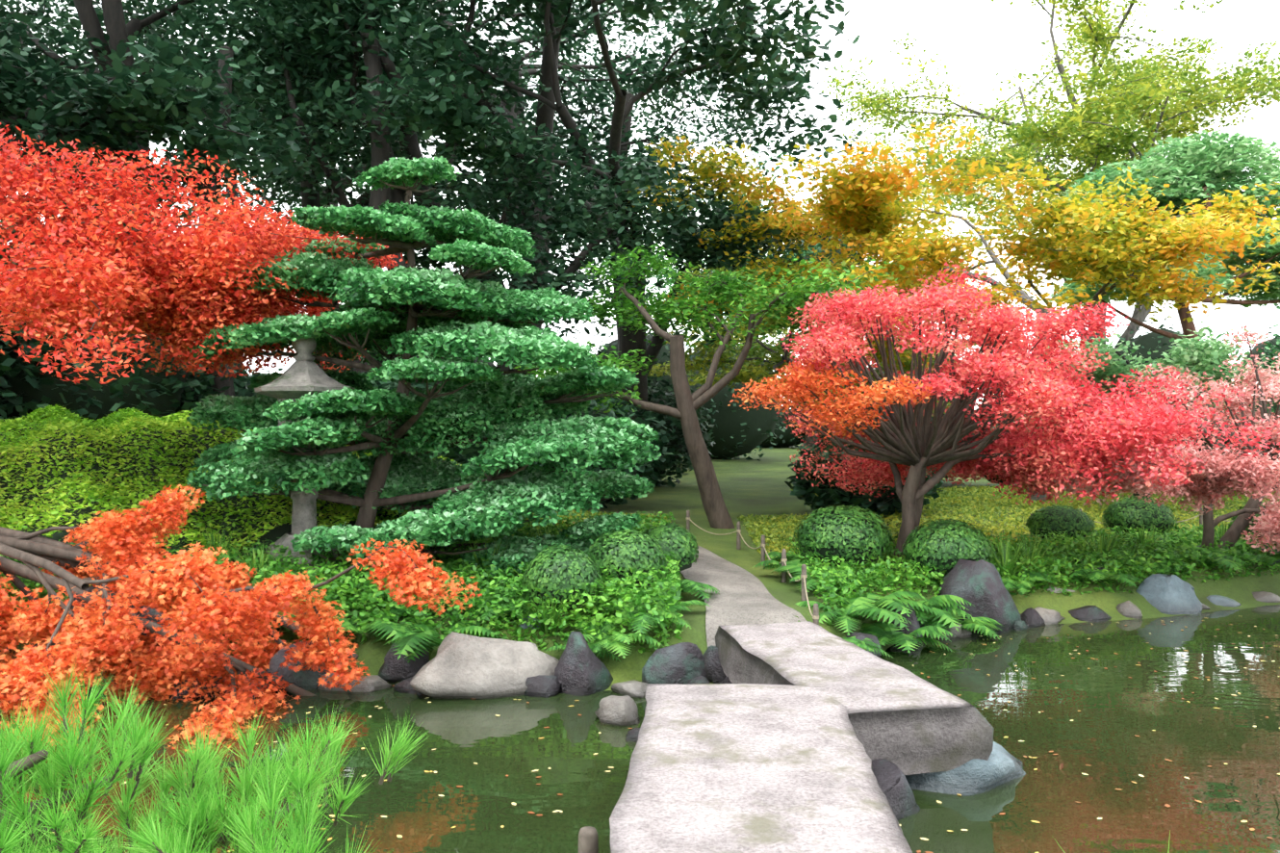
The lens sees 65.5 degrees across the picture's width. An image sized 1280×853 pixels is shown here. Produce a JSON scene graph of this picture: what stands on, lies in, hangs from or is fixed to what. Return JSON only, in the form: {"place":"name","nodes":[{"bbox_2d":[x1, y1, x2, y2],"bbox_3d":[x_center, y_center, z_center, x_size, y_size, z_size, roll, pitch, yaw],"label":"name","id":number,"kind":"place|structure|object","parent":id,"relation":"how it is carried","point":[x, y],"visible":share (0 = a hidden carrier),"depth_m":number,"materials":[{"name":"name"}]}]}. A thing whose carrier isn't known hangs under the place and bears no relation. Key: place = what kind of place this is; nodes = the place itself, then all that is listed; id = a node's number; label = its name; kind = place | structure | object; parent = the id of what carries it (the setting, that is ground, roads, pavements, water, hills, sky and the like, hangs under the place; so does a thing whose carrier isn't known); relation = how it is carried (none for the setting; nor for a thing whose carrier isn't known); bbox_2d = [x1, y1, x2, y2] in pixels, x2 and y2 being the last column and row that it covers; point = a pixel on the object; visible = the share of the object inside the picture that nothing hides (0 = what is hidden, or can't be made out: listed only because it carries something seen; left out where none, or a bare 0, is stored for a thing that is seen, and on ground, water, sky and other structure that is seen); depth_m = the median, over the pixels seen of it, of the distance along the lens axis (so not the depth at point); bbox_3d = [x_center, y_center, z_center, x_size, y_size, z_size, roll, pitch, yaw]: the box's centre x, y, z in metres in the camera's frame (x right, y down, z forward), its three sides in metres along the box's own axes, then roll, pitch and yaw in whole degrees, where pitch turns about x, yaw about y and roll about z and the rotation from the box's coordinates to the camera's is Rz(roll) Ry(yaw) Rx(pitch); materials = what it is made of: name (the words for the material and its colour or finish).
{"place":"outdoors","nodes":[
{"label":"outdoors","id":0,"kind":"place"},
{"bbox_2d":[0,653,428,852],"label":"pine branch","id":1,"kind":"object","parent":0,"point":[188,833],"visible":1,"depth_m":2.21,"materials":[{"name":"green plant"}]},
{"bbox_2d":[0,604,1279,852],"bbox_3d":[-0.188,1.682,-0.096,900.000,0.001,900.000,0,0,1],"label":"pond water","id":2,"kind":"structure","parent":0,"point":[1215,747],"depth_m":5.14,"materials":[{"name":"green liquid"}]},
{"bbox_2d":[578,825,598,852],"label":"water stake","id":3,"kind":"object","parent":2,"relation":"in","point":[588,839],"visible":1,"depth_m":3.60,"materials":[{"name":"brown wood"}]},
{"bbox_2d":[18,614,1279,852],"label":"floating leaves","id":4,"kind":"object","parent":2,"relation":"on","point":[900,825],"visible":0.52,"depth_m":4.87,"materials":[{"name":"plant"}]},
{"bbox_2d":[0,442,1279,690],"bbox_3d":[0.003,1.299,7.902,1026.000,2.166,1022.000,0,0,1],"label":"ground","id":5,"kind":"structure","parent":0,"point":[756,485],"depth_m":9.40,"materials":[{"name":"green plant"}]},
{"bbox_2d":[0,0,232,238],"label":"dark tree","id":6,"kind":"object","parent":5,"relation":"on","point":[116,28],"visible":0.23,"depth_m":16.22,"materials":[{"name":"plant"}]},
{"bbox_2d":[0,0,323,253],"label":"dark tree","id":7,"kind":"object","parent":5,"relation":"on","point":[106,115],"visible":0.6,"depth_m":12.30,"materials":[{"name":"green plant"}]},
{"bbox_2d":[0,122,407,383],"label":"maple","id":8,"kind":"object","parent":5,"relation":"on","point":[185,295],"visible":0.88,"depth_m":7.99,"materials":[{"name":"red plant"}]},
{"bbox_2d":[0,484,482,752],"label":"orange maple tree","id":9,"kind":"object","parent":5,"relation":"on","point":[120,551],"visible":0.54,"depth_m":6.09,"materials":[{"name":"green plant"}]},
{"bbox_2d":[0,404,484,565],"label":"hedge mound","id":10,"kind":"object","parent":5,"relation":"on","point":[74,470],"visible":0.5,"depth_m":9.02,"materials":[{"name":"green plant"}]},
{"bbox_2d":[4,0,537,229],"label":"dark tree","id":11,"kind":"object","parent":5,"relation":"on","point":[57,34],"visible":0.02,"depth_m":22.06,"materials":[{"name":"plant"}]},
{"bbox_2d":[254,334,355,580],"bbox_3d":[-2.829,0.248,8.161,0.966,2.140,0.850,0,0,1],"label":"stone lantern","id":12,"kind":"object","parent":5,"relation":"on","point":[303,373],"visible":0.35,"depth_m":8.11,"materials":[{"name":"grey stone"}]},
{"bbox_2d":[0,510,684,653],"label":"ground cover","id":13,"kind":"object","parent":5,"relation":"on","point":[351,595],"visible":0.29,"depth_m":7.05,"materials":[{"name":"green plant"}]},
{"bbox_2d":[0,583,726,699],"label":"shore rocks","id":14,"kind":"object","parent":5,"relation":"on","point":[462,666],"visible":0.46,"depth_m":6.31,"materials":[{"name":"grey stone"}]},
{"bbox_2d":[15,0,737,469],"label":"dark tree","id":15,"kind":"object","parent":5,"relation":"on","point":[572,83],"visible":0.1,"depth_m":18.51,"materials":[{"name":"green plant"}]},
{"bbox_2d":[0,0,833,339],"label":"dark tree","id":16,"kind":"object","parent":5,"relation":"on","point":[362,202],"visible":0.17,"depth_m":27.38,"materials":[{"name":"plant"}]},
{"bbox_2d":[199,31,634,400],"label":"trunks","id":17,"kind":"object","parent":5,"relation":"on","point":[380,156],"visible":0.15,"depth_m":14.88,"materials":[{"name":"black plant"}]},
{"bbox_2d":[186,155,661,578],"bbox_3d":[-1.926,-0.516,8.605,4.181,3.594,2.695,0,0,1],"label":"cloud pruned tree","id":18,"kind":"object","parent":5,"relation":"on","point":[409,312],"visible":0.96,"depth_m":8.03,"materials":[{"name":"green plant"}]},
{"bbox_2d":[172,0,739,383],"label":"tree","id":19,"kind":"object","parent":5,"relation":"on","point":[563,277],"visible":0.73,"depth_m":15.17,"materials":[{"name":"green plant"}]},
{"bbox_2d":[520,543,604,616],"bbox_3d":[-0.547,1.143,7.066,0.588,0.614,0.566,0,0,1],"label":"shrub","id":20,"kind":"object","parent":5,"relation":"on","point":[550,572],"visible":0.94,"depth_m":6.88,"materials":[{"name":"green plant"}]},
{"bbox_2d":[586,529,668,592],"bbox_3d":[-0.101,1.092,7.652,0.650,0.609,0.602,0,0,1],"label":"shrub","id":21,"kind":"object","parent":5,"relation":"on","point":[626,550],"visible":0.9,"depth_m":7.45,"materials":[{"name":"green plant"}]},
{"bbox_2d":[325,0,931,472],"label":"dark tree","id":22,"kind":"object","parent":5,"relation":"on","point":[458,119],"visible":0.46,"depth_m":14.88,"materials":[{"name":"green plant"}]},
{"bbox_2d":[0,196,1279,516],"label":"understory shrubs","id":23,"kind":"object","parent":5,"relation":"on","point":[733,429],"visible":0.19,"depth_m":13.21,"materials":[{"name":"green plant"}]},
{"bbox_2d":[43,519,1279,852],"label":"ferns","id":24,"kind":"object","parent":5,"relation":"on","point":[863,604],"visible":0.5,"depth_m":7.61,"materials":[{"name":"green plant"}]},
{"bbox_2d":[451,503,890,569],"bbox_3d":[0.118,1.065,10.701,5.148,0.639,4.452,0,0,1],"label":"ground cover","id":25,"kind":"object","parent":5,"relation":"on","point":[780,542],"visible":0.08,"depth_m":11.57,"materials":[{"name":"green plant"}]},
{"bbox_2d":[643,522,698,573],"bbox_3d":[0.228,1.075,8.296,0.529,0.546,0.503,0,0,1],"label":"shrub","id":26,"kind":"object","parent":5,"relation":"on","point":[680,543],"visible":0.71,"depth_m":8.14,"materials":[{"name":"green plant"}]},
{"bbox_2d":[513,242,905,528],"bbox_3d":[0.605,-0.421,11.540,4.734,3.415,2.841,0,0,1],"label":"leaning tree","id":27,"kind":"object","parent":5,"relation":"on","point":[688,405],"visible":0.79,"depth_m":11.53,"materials":[{"name":"green plant"}]},
{"bbox_2d":[685,510,819,625],"bbox_3d":[1.052,1.244,8.963,0.404,0.664,4.030,0,0,-10],"label":"rope fence","id":28,"kind":"object","parent":5,"relation":"on","point":[815,614],"depth_m":8.56,"materials":[{"name":"brown wood"}]},
{"bbox_2d":[641,139,898,344],"bbox_3d":[5.441,-4.865,41.367,13.540,11.047,16.435,0,0,1],"label":"tree","id":29,"kind":"object","parent":5,"relation":"on","point":[816,246],"visible":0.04,"depth_m":38.01,"materials":[{"name":"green plant"}]},
{"bbox_2d":[594,676,1025,819],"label":"rocks","id":30,"kind":"object","parent":5,"relation":"on","point":[1001,765],"visible":0.27,"depth_m":4.60,"materials":[{"name":"grey stone"}]},
{"bbox_2d":[609,683,912,852],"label":"bridge slab","id":31,"kind":"structure","parent":30,"relation":"on","point":[746,768],"depth_m":3.62,"materials":[{"name":"grey stone"}]},
{"bbox_2d":[714,620,994,774],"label":"bridge slab","id":32,"kind":"structure","parent":30,"relation":"on","point":[906,721],"depth_m":4.90,"materials":[{"name":"grey stone"}]},
{"bbox_2d":[646,257,980,446],"bbox_3d":[2.845,-0.702,16.906,5.960,3.786,9.305,0,0,1],"label":"yellow green maple","id":33,"kind":"object","parent":5,"relation":"on","point":[760,355],"visible":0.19,"depth_m":16.34,"materials":[{"name":"plant"}]},
{"bbox_2d":[792,505,893,565],"bbox_3d":[1.847,1.084,9.105,0.918,0.740,0.846,0,0,1],"label":"shrub","id":34,"kind":"object","parent":5,"relation":"on","point":[845,533],"visible":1,"depth_m":8.84,"materials":[{"name":"green plant"}]},
{"bbox_2d":[727,259,1111,528],"bbox_3d":[2.581,-0.083,9.617,3.461,3.008,3.376,0,0,1],"label":"red maple tree","id":35,"kind":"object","parent":5,"relation":"on","point":[911,433],"depth_m":9.01,"materials":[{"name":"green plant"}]},
{"bbox_2d":[901,518,994,575],"bbox_3d":[2.742,1.158,8.885,0.798,0.676,0.756,0,0,1],"label":"shrub","id":36,"kind":"object","parent":5,"relation":"on","point":[940,545],"visible":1,"depth_m":8.64,"materials":[{"name":"green plant"}]},
{"bbox_2d":[626,116,1279,502],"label":"yellow maple","id":37,"kind":"object","parent":5,"relation":"on","point":[869,211],"visible":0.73,"depth_m":12.48,"materials":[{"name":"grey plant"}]},
{"bbox_2d":[776,300,1279,570],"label":"red maple","id":38,"kind":"object","parent":5,"relation":"on","point":[1050,457],"visible":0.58,"depth_m":9.11,"materials":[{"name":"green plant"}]},
{"bbox_2d":[786,522,1279,625],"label":"ground cover","id":39,"kind":"object","parent":5,"relation":"on","point":[866,573],"visible":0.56,"depth_m":9.31,"materials":[{"name":"green plant"}]},
{"bbox_2d":[821,0,1279,360],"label":"tree","id":40,"kind":"object","parent":5,"relation":"on","point":[1139,94],"visible":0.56,"depth_m":27.46,"materials":[{"name":"yellow plant"}]},
{"bbox_2d":[845,542,1279,657],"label":"shore rocks","id":41,"kind":"object","parent":5,"relation":"on","point":[980,586],"visible":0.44,"depth_m":8.39,"materials":[{"name":"grey stone"}]},
{"bbox_2d":[969,429,1279,554],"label":"pink maple","id":42,"kind":"object","parent":5,"relation":"on","point":[1226,473],"visible":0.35,"depth_m":9.03,"materials":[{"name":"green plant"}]},
{"bbox_2d":[1029,507,1230,537],"bbox_3d":[6.747,1.173,12.325,4.918,0.370,0.433,0,0,-18],"label":"rope fence","id":43,"kind":"object","parent":5,"relation":"on","point":[1200,519],"depth_m":12.61,"materials":[{"name":"brown wood"}]},
{"bbox_2d":[983,425,1279,490],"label":"hedge","id":44,"kind":"object","parent":5,"relation":"on","point":[1000,480],"depth_m":18.16,"materials":[{"name":"plant"}]},
{"bbox_2d":[1100,495,1177,537],"bbox_3d":[5.690,1.103,11.365,0.796,0.634,0.742,0,0,1],"label":"shrub","id":45,"kind":"object","parent":5,"relation":"on","point":[1130,512],"visible":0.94,"depth_m":11.14,"materials":[{"name":"green plant"}]},
{"bbox_2d":[1013,320,1274,499],"bbox_3d":[6.944,-0.106,14.479,3.738,2.638,2.870,0,0,24],"label":"tree","id":46,"kind":"object","parent":5,"relation":"on","point":[1206,357],"visible":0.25,"depth_m":13.80,"materials":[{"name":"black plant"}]},
{"bbox_2d":[1043,128,1279,356],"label":"garden pine","id":47,"kind":"object","parent":5,"relation":"on","point":[1197,170],"visible":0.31,"depth_m":20.25,"materials":[{"name":"green plant"}]},
{"bbox_2d":[1126,324,1279,556],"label":"tree","id":48,"kind":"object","parent":5,"relation":"on","point":[1257,386],"depth_m":10.26,"materials":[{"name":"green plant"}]},
{"bbox_2d":[1205,307,1279,443],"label":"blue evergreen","id":49,"kind":"object","parent":5,"relation":"on","point":[1269,360],"visible":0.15,"depth_m":15.03,"materials":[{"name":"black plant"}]},
{"bbox_2d":[1228,499,1279,540],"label":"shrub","id":50,"kind":"object","parent":5,"relation":"on","point":[1246,528],"visible":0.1,"depth_m":10.81,"materials":[{"name":"green plant"}]},
{"bbox_2d":[0,0,1279,409],"label":"sky","id":51,"kind":"structure","parent":0,"point":[981,39],"materials":[{"name":"white"}]},
{"bbox_2d":[548,515,807,646],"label":"gravel path","id":52,"kind":"structure","parent":0,"point":[744,597],"depth_m":7.68,"materials":[{"name":"grey gravel"}]},
{"bbox_2d":[790,484,1279,546],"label":"hedge","id":53,"kind":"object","parent":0,"point":[949,498],"depth_m":13.83,"materials":[{"name":"green plant"}]},
{"bbox_2d":[1025,504,1095,539],"bbox_3d":[4.682,1.141,11.092,0.732,0.540,0.621,0,0,1],"label":"shrub","id":54,"kind":"object","parent":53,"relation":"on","point":[1059,518],"visible":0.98,"depth_m":10.90,"materials":[{"name":"green plant"}]}
]}

